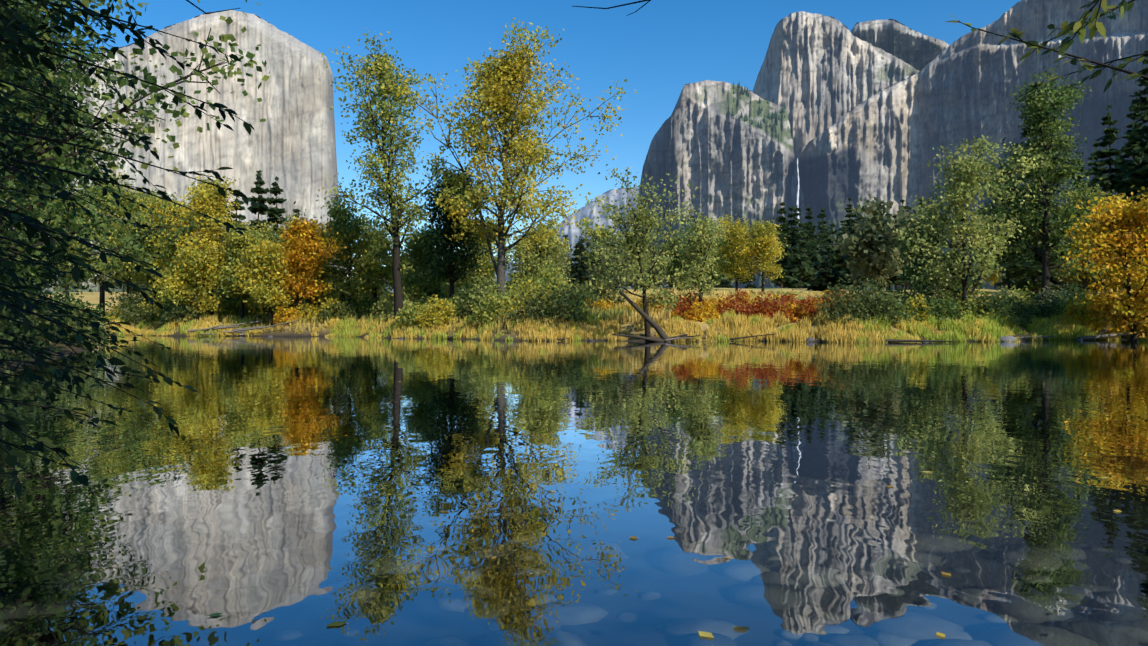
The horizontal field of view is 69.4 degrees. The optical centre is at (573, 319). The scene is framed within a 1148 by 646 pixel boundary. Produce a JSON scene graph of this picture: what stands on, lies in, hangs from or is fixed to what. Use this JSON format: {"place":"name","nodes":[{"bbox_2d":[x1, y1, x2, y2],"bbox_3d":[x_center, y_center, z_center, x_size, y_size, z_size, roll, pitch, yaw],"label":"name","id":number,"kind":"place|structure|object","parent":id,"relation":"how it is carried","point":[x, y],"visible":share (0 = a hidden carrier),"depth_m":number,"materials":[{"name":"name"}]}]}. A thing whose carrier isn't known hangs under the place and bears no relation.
{"place":"outdoors","nodes":[
{"label":"outdoors","id":0,"kind":"place"},
{"bbox_2d":[10,10,345,292],"bbox_3d":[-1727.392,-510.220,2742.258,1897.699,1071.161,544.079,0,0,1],"label":"cliff","id":1,"kind":"structure","parent":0,"point":[290,143],"depth_m":2675.84,"materials":[{"name":"stone"}]},
{"bbox_2d":[379,262,521,291],"bbox_3d":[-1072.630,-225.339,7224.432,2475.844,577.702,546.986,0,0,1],"label":"mountain ridge","id":2,"kind":"structure","parent":0,"point":[506,276],"depth_m":7131.53,"materials":[{"name":"stone"}]},
{"bbox_2d":[19,0,1020,276],"label":"sky","id":3,"kind":"structure","parent":0,"point":[662,47],"materials":[{"name":"blue"}]},
{"bbox_2d":[0,335,1147,645],"bbox_3d":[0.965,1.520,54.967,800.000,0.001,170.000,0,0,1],"label":"river water","id":4,"kind":"structure","parent":0,"point":[268,497],"depth_m":7.11,"materials":[{"name":"blue liquid"}]},
{"bbox_2d":[0,287,1147,371],"bbox_3d":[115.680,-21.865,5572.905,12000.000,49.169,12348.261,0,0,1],"label":"ground","id":5,"kind":"structure","parent":0,"point":[91,298],"depth_m":71.64,"materials":[{"name":"soil"}]},
{"bbox_2d":[0,0,269,373],"bbox_3d":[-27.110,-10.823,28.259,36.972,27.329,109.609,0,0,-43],"label":"tree","id":6,"kind":"object","parent":5,"relation":"on","point":[37,207],"visible":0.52,"depth_m":29.16,"materials":[{"name":"green plant"}]},
{"bbox_2d":[0,0,1147,497],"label":"overhanging branch","id":7,"kind":"object","parent":6,"relation":"attached to","point":[8,36],"visible":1,"depth_m":3.53,"materials":[{"name":"green plant"}]},
{"bbox_2d":[41,162,574,325],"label":"tree group","id":8,"kind":"object","parent":5,"relation":"on","point":[265,268],"visible":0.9,"depth_m":79.60,"materials":[{"name":"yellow plant"}]},
{"bbox_2d":[314,27,458,317],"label":"cottonwood tree","id":9,"kind":"object","parent":5,"relation":"on","point":[380,70],"visible":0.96,"depth_m":70.75,"materials":[{"name":"green plant"}]},
{"bbox_2d":[389,18,636,297],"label":"cottonwood tree","id":10,"kind":"object","parent":5,"relation":"on","point":[502,83],"visible":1,"depth_m":68.16,"materials":[{"name":"yellow plant"}]},
{"bbox_2d":[2,193,1137,299],"bbox_3d":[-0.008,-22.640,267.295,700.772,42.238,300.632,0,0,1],"label":"forest tree","id":11,"kind":"object","parent":5,"relation":"on","point":[875,236],"visible":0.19,"depth_m":125.97,"materials":[{"name":"green plant"}]},
{"bbox_2d":[103,255,1146,333],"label":"bank shrub","id":12,"kind":"object","parent":5,"relation":"on","point":[470,297],"visible":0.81,"depth_m":66.27,"materials":[{"name":"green plant"}]},
{"bbox_2d":[105,289,1146,342],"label":"grass tussocks","id":13,"kind":"object","parent":5,"relation":"on","point":[985,328],"depth_m":60.84,"materials":[{"name":"plant"}]},
{"bbox_2d":[157,288,1138,341],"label":"driftwood logs","id":14,"kind":"object","parent":5,"relation":"on","point":[664,337],"visible":0.69,"depth_m":57.36,"materials":[{"name":"brown wood"}]},
{"bbox_2d":[509,164,787,336],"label":"tree group","id":15,"kind":"object","parent":5,"relation":"on","point":[627,258],"visible":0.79,"depth_m":65.02,"materials":[{"name":"green plant"}]},
{"bbox_2d":[267,333,1081,341],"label":"rocks","id":16,"kind":"object","parent":5,"relation":"on","point":[1001,339],"visible":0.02,"depth_m":56.62,"materials":[{"name":"grey stone"}]},
{"bbox_2d":[510,198,943,289],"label":"conifer tree","id":17,"kind":"object","parent":5,"relation":"on","point":[801,270],"visible":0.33,"depth_m":206.01,"materials":[{"name":"green plant"}]},
{"bbox_2d":[886,50,1147,341],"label":"tree group","id":18,"kind":"object","parent":5,"relation":"on","point":[1106,235],"visible":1,"depth_m":70.98,"materials":[{"name":"green plant"}]},
{"bbox_2d":[520,187,638,288],"bbox_3d":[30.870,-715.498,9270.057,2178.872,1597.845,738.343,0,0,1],"label":"mountain peak","id":19,"kind":"structure","parent":0,"point":[574,230],"depth_m":9153.52,"materials":[{"name":"stone"}]},
{"bbox_2d":[636,80,794,287],"bbox_3d":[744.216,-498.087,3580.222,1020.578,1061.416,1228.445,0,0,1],"label":"mountain","id":20,"kind":"structure","parent":0,"point":[714,151],"depth_m":3094.68,"materials":[{"name":"stone"}]},
{"bbox_2d":[631,81,790,288],"bbox_3d":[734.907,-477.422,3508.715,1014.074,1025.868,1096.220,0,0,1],"label":"cliff conifers","id":21,"kind":"object","parent":20,"relation":"on","point":[773,116],"visible":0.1,"depth_m":3121.70,"materials":[{"name":"plant"}]},
{"bbox_2d":[752,11,918,288],"bbox_3d":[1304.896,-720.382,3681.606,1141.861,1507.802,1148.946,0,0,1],"label":"cathedral mountain","id":22,"kind":"structure","parent":0,"point":[818,74],"depth_m":3829.82,"materials":[{"name":"stone"}]},
{"bbox_2d":[797,158,799,222],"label":"waterfall","id":23,"kind":"object","parent":22,"relation":"on","point":[798,189],"visible":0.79,"depth_m":3087.36,"materials":[{"name":"white liquid"}]},
{"bbox_2d":[850,19,949,70],"bbox_3d":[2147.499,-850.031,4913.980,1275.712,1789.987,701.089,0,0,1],"label":"mountain","id":24,"kind":"structure","parent":0,"point":[910,42],"depth_m":4713.89,"materials":[{"name":"stone"}]},
{"bbox_2d":[888,30,936,69],"bbox_3d":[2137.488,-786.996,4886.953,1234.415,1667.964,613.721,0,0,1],"label":"mountain cliff conifers","id":25,"kind":"object","parent":24,"relation":"on","point":[915,59],"visible":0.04,"depth_m":4729.15,"materials":[{"name":"plant"}]},
{"bbox_2d":[798,0,1147,289],"bbox_3d":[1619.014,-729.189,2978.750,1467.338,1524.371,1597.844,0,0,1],"label":"cliff","id":26,"kind":"structure","parent":0,"point":[882,144],"depth_m":3170.38,"materials":[{"name":"stone"}]},
{"bbox_2d":[809,167,1065,289],"bbox_3d":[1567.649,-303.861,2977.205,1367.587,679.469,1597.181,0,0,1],"label":"cliff conifers","id":27,"kind":"object","parent":26,"relation":"on","point":[897,285],"depth_m":3139.51,"materials":[{"name":"plant"}]}
]}

